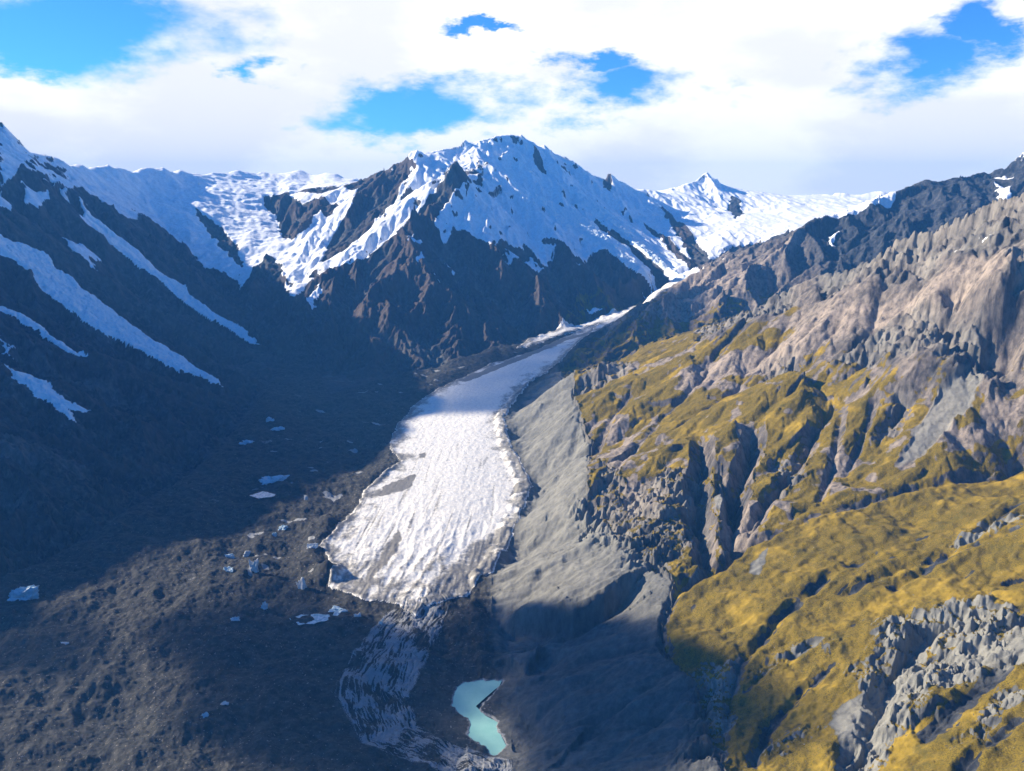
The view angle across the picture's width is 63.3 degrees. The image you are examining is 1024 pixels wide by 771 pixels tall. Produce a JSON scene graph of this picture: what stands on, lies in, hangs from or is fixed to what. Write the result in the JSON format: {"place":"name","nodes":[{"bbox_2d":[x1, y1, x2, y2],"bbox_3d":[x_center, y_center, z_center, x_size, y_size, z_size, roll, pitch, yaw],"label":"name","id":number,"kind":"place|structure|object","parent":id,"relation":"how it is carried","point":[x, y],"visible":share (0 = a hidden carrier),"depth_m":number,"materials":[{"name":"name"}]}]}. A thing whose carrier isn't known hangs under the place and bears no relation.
{"place":"outdoors","nodes":[
{"label":"outdoors","id":0,"kind":"place"},
{"bbox_2d":[0,122,309,577],"bbox_3d":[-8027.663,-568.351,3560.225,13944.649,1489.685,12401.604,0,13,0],"label":"mountain","id":1,"kind":"structure","parent":0,"point":[219,244],"depth_m":3950.61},
{"bbox_2d":[0,306,87,356],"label":"hanging glacier","id":2,"kind":"object","parent":1,"relation":"on","point":[25,320],"visible":1,"depth_m":3327.03,"materials":[{"name":"white snow"}]},
{"bbox_2d":[4,364,88,421],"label":"hanging glacier","id":3,"kind":"object","parent":1,"relation":"on","point":[43,390],"visible":0.99,"depth_m":2887.59,"materials":[{"name":"white snow"}]},
{"bbox_2d":[0,234,222,386],"bbox_3d":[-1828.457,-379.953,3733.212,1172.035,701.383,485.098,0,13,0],"label":"hanging glacier","id":4,"kind":"object","parent":1,"relation":"attached to","point":[67,291],"visible":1,"depth_m":3701.71,"materials":[{"name":"white snow"}]},
{"bbox_2d":[79,197,259,344],"bbox_3d":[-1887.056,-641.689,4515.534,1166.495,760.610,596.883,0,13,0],"label":"hanging glacier","id":5,"kind":"object","parent":1,"relation":"attached to","point":[140,261],"visible":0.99,"depth_m":4518.74,"materials":[{"name":"white snow"}]},
{"bbox_2d":[0,290,666,770],"bbox_3d":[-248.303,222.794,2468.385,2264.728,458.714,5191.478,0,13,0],"label":"valley ground","id":6,"kind":"structure","parent":0,"point":[158,654],"depth_m":1861.35,"materials":[{"name":"grey gravel"}]},
{"bbox_2d":[7,585,38,600],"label":"ice block","id":7,"kind":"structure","parent":6,"relation":"on","point":[26,593],"depth_m":1981.54,"materials":[{"name":"ice"}]},
{"bbox_2d":[223,566,232,572],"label":"ice block","id":8,"kind":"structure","parent":6,"relation":"on","point":[228,569],"depth_m":2118.05,"materials":[{"name":"white ice"}]},
{"bbox_2d":[225,553,235,558],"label":"ice block","id":9,"kind":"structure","parent":6,"relation":"on","point":[230,556],"depth_m":2219.40,"materials":[{"name":"white ice"}]},
{"bbox_2d":[230,616,239,620],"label":"ice block","id":10,"kind":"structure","parent":6,"relation":"on","point":[234,619],"depth_m":1894.30,"materials":[{"name":"ice"}]},
{"bbox_2d":[239,440,253,444],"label":"ice block","id":11,"kind":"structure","parent":6,"relation":"on","point":[244,442],"depth_m":3020.63,"materials":[{"name":"white ice"}]},
{"bbox_2d":[243,551,250,556],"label":"ice block","id":12,"kind":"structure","parent":6,"relation":"on","point":[246,553],"depth_m":2228.71,"materials":[{"name":"white ice"}]},
{"bbox_2d":[248,558,258,572],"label":"ice block","id":13,"kind":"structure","parent":6,"relation":"on","point":[253,566],"depth_m":2111.32,"materials":[{"name":"white ice"}]},
{"bbox_2d":[249,491,274,498],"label":"ice patches","id":14,"kind":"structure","parent":6,"relation":"on","point":[261,495],"depth_m":2550.85,"materials":[{"name":"white ice"}]},
{"bbox_2d":[261,601,267,609],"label":"ice block","id":15,"kind":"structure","parent":6,"relation":"on","point":[264,605],"depth_m":1965.26,"materials":[{"name":"ice"}]},
{"bbox_2d":[258,475,289,484],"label":"ice block","id":16,"kind":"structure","parent":6,"relation":"on","point":[265,480],"depth_m":2660.56,"materials":[{"name":"white ice"}]},
{"bbox_2d":[271,426,284,430],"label":"ice block","id":17,"kind":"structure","parent":6,"relation":"on","point":[278,428],"depth_m":3136.88,"materials":[{"name":"white ice"}]},
{"bbox_2d":[278,525,287,529],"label":"ice block","id":18,"kind":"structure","parent":6,"relation":"on","point":[283,527],"depth_m":2359.13,"materials":[{"name":"white ice"}]},
{"bbox_2d":[296,577,306,589],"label":"ice block","id":19,"kind":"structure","parent":6,"relation":"on","point":[301,583],"depth_m":2053.80,"materials":[{"name":"white ice"}]},
{"bbox_2d":[289,614,333,624],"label":"ice patches","id":20,"kind":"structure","parent":6,"relation":"on","point":[318,618],"depth_m":1920.64,"materials":[{"name":"white ice"}]},
{"bbox_2d":[307,543,317,548],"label":"ice block","id":21,"kind":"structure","parent":6,"relation":"on","point":[314,545],"depth_m":2230.71,"materials":[{"name":"white ice"}]},
{"bbox_2d":[328,605,346,615],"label":"ice block","id":22,"kind":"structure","parent":6,"relation":"on","point":[337,610],"depth_m":1947.26,"materials":[{"name":"white ice"}]},
{"bbox_2d":[320,258,723,616],"bbox_3d":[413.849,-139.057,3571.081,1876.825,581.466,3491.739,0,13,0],"label":"glacier","id":23,"kind":"object","parent":6,"relation":"on","point":[433,517],"visible":0.98,"depth_m":2549.66,"materials":[{"name":"white ice"}]},
{"bbox_2d":[452,680,505,754],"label":"lake","id":24,"kind":"structure","parent":0,"point":[469,697],"depth_m":1633.75,"materials":[{"name":"liquid"}]},
{"bbox_2d":[87,170,887,540],"bbox_3d":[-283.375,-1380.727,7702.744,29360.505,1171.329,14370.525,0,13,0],"label":"mountain","id":25,"kind":"structure","parent":0,"point":[717,216],"depth_m":6412.89,"materials":[{"name":"white snow"}]},
{"bbox_2d":[274,134,708,387],"bbox_3d":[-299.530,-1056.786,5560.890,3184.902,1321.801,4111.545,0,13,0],"label":"mountain","id":26,"kind":"structure","parent":0,"point":[416,260],"depth_m":4980.98,"materials":[{"name":"grey stone"}]},
{"bbox_2d":[533,192,665,293],"bbox_3d":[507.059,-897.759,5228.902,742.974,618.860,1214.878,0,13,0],"label":"hanging glacier","id":27,"kind":"object","parent":26,"relation":"on","point":[575,221],"visible":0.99,"depth_m":5436.92,"materials":[{"name":"white snow"}]},
{"bbox_2d":[575,192,687,279],"bbox_3d":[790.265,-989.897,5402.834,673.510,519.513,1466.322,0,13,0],"label":"hanging glacier","id":28,"kind":"object","parent":26,"relation":"on","point":[596,207],"visible":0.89,"depth_m":5725.05,"materials":[{"name":"white snow"}]},
{"bbox_2d":[0,0,1023,195],"label":"sky","id":29,"kind":"structure","parent":0,"point":[781,97],"materials":[{"name":"white"}]},
{"bbox_2d":[488,369,725,770],"bbox_3d":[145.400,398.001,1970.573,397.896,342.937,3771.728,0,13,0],"label":"moraine slope","id":30,"kind":"structure","parent":0,"point":[594,678],"depth_m":1759.70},
{"bbox_2d":[564,192,1023,770],"bbox_3d":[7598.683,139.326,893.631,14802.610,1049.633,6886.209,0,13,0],"label":"mountain","id":31,"kind":"structure","parent":0,"point":[718,446],"depth_m":2223.70,"materials":[{"name":"grey stone"}]},
{"bbox_2d":[583,152,1023,370],"bbox_3d":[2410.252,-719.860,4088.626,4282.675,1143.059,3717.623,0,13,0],"label":"mountain","id":32,"kind":"structure","parent":0,"point":[737,279],"depth_m":4386.63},
{"bbox_2d":[667,472,1023,770],"bbox_3d":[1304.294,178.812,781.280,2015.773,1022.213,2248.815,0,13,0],"label":"hill","id":33,"kind":"structure","parent":0,"point":[886,634],"depth_m":1441.97,"materials":[{"name":"yellow plant"}]}
]}

